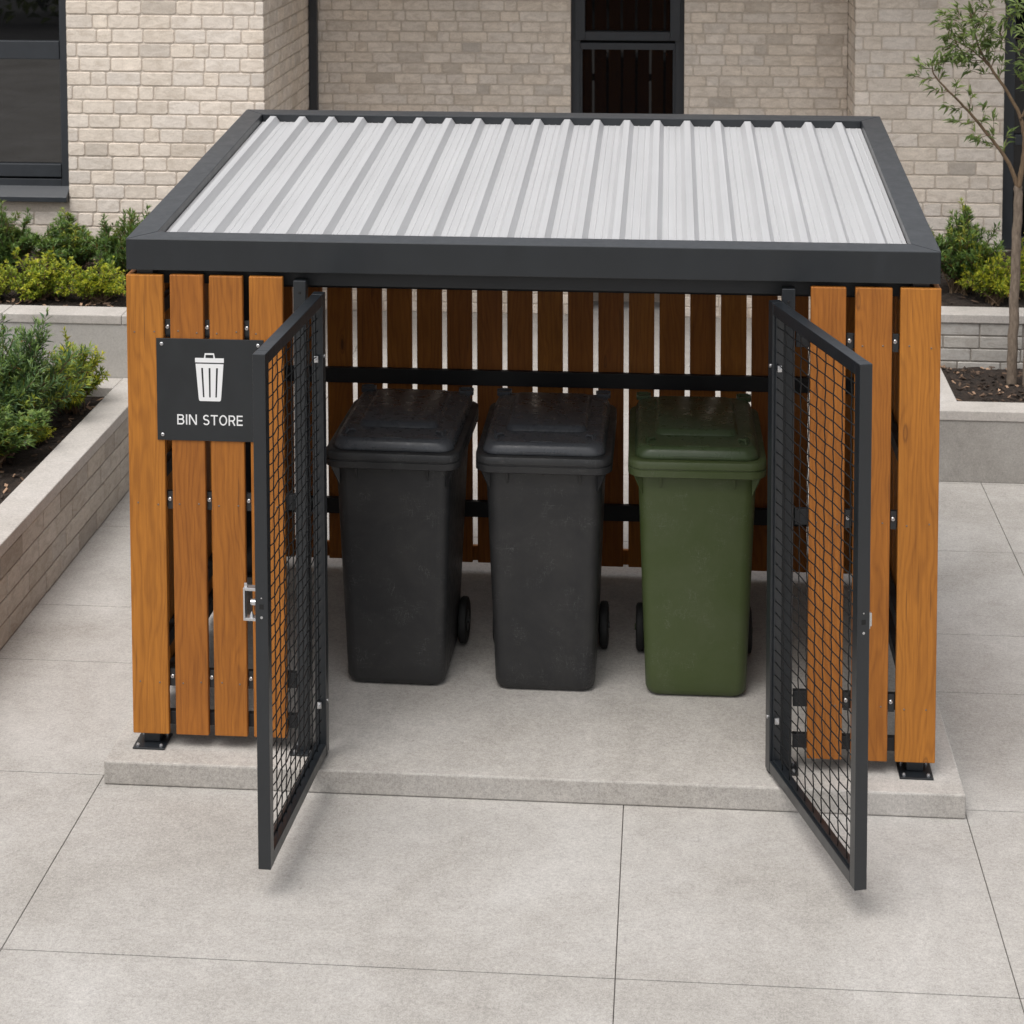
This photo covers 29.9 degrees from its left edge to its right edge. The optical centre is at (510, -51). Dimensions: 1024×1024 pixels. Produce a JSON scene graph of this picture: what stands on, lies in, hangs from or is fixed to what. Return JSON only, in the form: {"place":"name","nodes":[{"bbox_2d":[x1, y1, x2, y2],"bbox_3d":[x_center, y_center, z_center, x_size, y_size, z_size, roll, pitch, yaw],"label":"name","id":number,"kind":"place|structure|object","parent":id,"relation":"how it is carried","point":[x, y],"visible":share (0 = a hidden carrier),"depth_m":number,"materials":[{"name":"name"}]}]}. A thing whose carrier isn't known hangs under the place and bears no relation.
{"place":"outdoors","nodes":[
{"label":"outdoors","id":0,"kind":"place"},
{"bbox_2d":[0,301,1023,1023],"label":"pavement","id":1,"kind":"structure","parent":0,"point":[142,905],"depth_m":6.75,"materials":[{"name":"concrete"}]},
{"bbox_2d":[0,251,127,378],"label":"planter","id":2,"kind":"object","parent":1,"relation":"on","point":[101,326],"visible":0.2,"depth_m":11.21,"materials":[{"name":"concrete"}]},
{"bbox_2d":[0,268,13,295],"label":"shrub","id":3,"kind":"object","parent":2,"relation":"on","point":[3,290],"visible":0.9,"depth_m":11.68,"materials":[{"name":"green plant"}]},
{"bbox_2d":[0,199,53,278],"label":"shrub","id":4,"kind":"object","parent":2,"relation":"on","point":[12,236],"visible":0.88,"depth_m":12.20,"materials":[{"name":"green plant"}]},
{"bbox_2d":[0,247,76,303],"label":"shrub","id":5,"kind":"object","parent":2,"relation":"on","point":[36,283],"visible":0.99,"depth_m":11.63,"materials":[{"name":"green plant"}]},
{"bbox_2d":[26,207,119,276],"bbox_3d":[-2.833,1.886,12.300,0.580,0.441,0.596,-2,4,-25],"label":"shrub","id":6,"kind":"object","parent":2,"relation":"on","point":[64,241],"visible":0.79,"depth_m":12.20,"materials":[{"name":"green plant"}]},
{"bbox_2d":[56,256,125,303],"bbox_3d":[-2.532,2.002,11.689,0.466,0.295,0.444,0,4,-3],"label":"shrub","id":7,"kind":"object","parent":2,"relation":"on","point":[101,286],"visible":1,"depth_m":11.59,"materials":[{"name":"green plant"}]},
{"bbox_2d":[78,205,151,283],"bbox_3d":[-2.420,1.865,12.049,0.574,0.518,0.540,-2,4,-21],"label":"shrub","id":8,"kind":"object","parent":2,"relation":"on","point":[114,244],"visible":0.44,"depth_m":12.02,"materials":[{"name":"green plant"}]},
{"bbox_2d":[0,378,128,649],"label":"planter","id":9,"kind":"object","parent":1,"relation":"on","point":[64,490],"visible":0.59,"depth_m":9.70,"materials":[{"name":"concrete"}]},
{"bbox_2d":[0,403,52,467],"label":"shrub","id":10,"kind":"object","parent":9,"relation":"on","point":[16,435],"visible":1,"depth_m":9.84,"materials":[{"name":"green plant"}]},
{"bbox_2d":[32,421,55,445],"bbox_3d":[-2.546,2.554,10.206,0.251,0.176,0.226,-1,4,-9],"label":"shrub","id":11,"kind":"object","parent":9,"relation":"on","point":[46,432],"visible":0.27,"depth_m":10.17,"materials":[{"name":"green plant"}]},
{"bbox_2d":[0,307,94,423],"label":"shrub","id":12,"kind":"object","parent":9,"relation":"on","point":[22,381],"visible":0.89,"depth_m":10.29,"materials":[{"name":"green plant"}]},
{"bbox_2d":[42,326,109,413],"bbox_3d":[-2.451,2.377,10.729,0.458,0.461,0.508,1,4,15],"label":"shrub","id":13,"kind":"object","parent":9,"relation":"on","point":[94,384],"visible":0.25,"depth_m":10.69,"materials":[{"name":"green plant"}]},
{"bbox_2d":[0,0,1023,318],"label":"brick building","id":14,"kind":"structure","parent":1,"relation":"on","point":[112,110],"depth_m":13.58,"materials":[{"name":"brick"}]},
{"bbox_2d":[0,0,68,201],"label":"window","id":15,"kind":"structure","parent":14,"relation":"in","point":[34,156],"depth_m":13.03,"materials":[{"name":"glass"}]},
{"bbox_2d":[571,0,683,113],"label":"window","id":16,"kind":"structure","parent":14,"relation":"in","point":[627,56],"depth_m":14.35,"materials":[{"name":"glass"}]},
{"bbox_2d":[1002,0,1023,248],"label":"window","id":17,"kind":"structure","parent":14,"relation":"in","point":[1013,150],"depth_m":13.62,"materials":[{"name":"paint"}]},
{"bbox_2d":[104,555,965,818],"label":"concrete plinth","id":18,"kind":"structure","parent":1,"relation":"on","point":[618,732],"depth_m":7.60,"materials":[{"name":"grey concrete"}]},
{"bbox_2d":[326,384,478,684],"bbox_3d":[-0.455,2.537,8.370,0.567,1.101,0.834,0,4,6],"label":"wheelie bin","id":19,"kind":"object","parent":18,"relation":"on","point":[397,460],"visible":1,"depth_m":8.04,"materials":[{"name":"black plastic"}]},
{"bbox_2d":[126,109,940,890],"bbox_3d":[0.113,2.009,7.991,3.119,2.207,3.007,0,4,5],"label":"bin shelter","id":20,"kind":"object","parent":18,"relation":"on","point":[266,227],"visible":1,"depth_m":7.49,"materials":[{"name":"brown wood"}]},
{"bbox_2d":[156,338,263,441],"bbox_3d":[-1.167,1.712,7.433,0.423,0.403,0.008,0,4,5],"label":"wall sign","id":21,"kind":"object","parent":20,"relation":"attached to","point":[204,389],"visible":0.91,"depth_m":7.43,"materials":[{"name":"metal"}]},
{"bbox_2d":[243,292,328,869],"bbox_3d":[-0.816,2.262,7.023,0.094,1.833,0.891,0,4,8],"label":"door","id":22,"kind":"structure","parent":20,"relation":"in","point":[272,835],"depth_m":6.92,"materials":[{"name":"paint"}]},
{"bbox_2d":[765,300,872,890],"bbox_3d":[1.095,2.268,6.884,0.064,1.833,0.899,-1,4,-13],"label":"door","id":23,"kind":"structure","parent":20,"relation":"in","point":[853,866],"depth_m":6.79,"materials":[{"name":"paint"}]},
{"bbox_2d":[476,388,616,689],"bbox_3d":[0.166,2.540,8.312,0.567,1.101,0.834,0,4,5],"label":"wheelie bin","id":24,"kind":"object","parent":18,"relation":"on","point":[544,463],"visible":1,"depth_m":7.97,"materials":[{"name":"black plastic"}]},
{"bbox_2d":[628,391,766,695],"bbox_3d":[0.792,2.542,8.254,0.567,1.101,0.834,0,4,4],"label":"wheelie bin","id":25,"kind":"object","parent":18,"relation":"on","point":[697,468],"visible":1,"depth_m":7.91,"materials":[{"name":"green plastic"}]},
{"bbox_2d":[939,251,1023,368],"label":"planter","id":26,"kind":"object","parent":1,"relation":"on","point":[974,329],"visible":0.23,"depth_m":11.73,"materials":[{"name":"concrete"}]},
{"bbox_2d":[930,197,1006,295],"bbox_3d":[2.910,1.922,12.351,0.580,0.623,0.570,1,4,20],"label":"shrub","id":27,"kind":"object","parent":26,"relation":"on","point":[956,248],"visible":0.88,"depth_m":12.27,"materials":[{"name":"green plant"}]},
{"bbox_2d":[955,241,1023,306],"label":"shrub","id":28,"kind":"object","parent":26,"relation":"on","point":[991,281],"visible":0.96,"depth_m":12.10,"materials":[{"name":"green plant"}]},
{"bbox_2d":[1003,237,1023,297],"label":"shrub","id":29,"kind":"object","parent":26,"relation":"on","point":[1022,260],"visible":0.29,"depth_m":12.24,"materials":[{"name":"green plant"}]},
{"bbox_2d":[939,365,1023,483],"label":"planter","id":30,"kind":"object","parent":1,"relation":"on","point":[981,437],"visible":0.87,"depth_m":10.80,"materials":[{"name":"concrete"}]},
{"bbox_2d":[905,0,1023,387],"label":"young tree","id":31,"kind":"object","parent":30,"relation":"on","point":[1013,328],"visible":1,"depth_m":11.26,"materials":[{"name":"green plant"}]}
]}

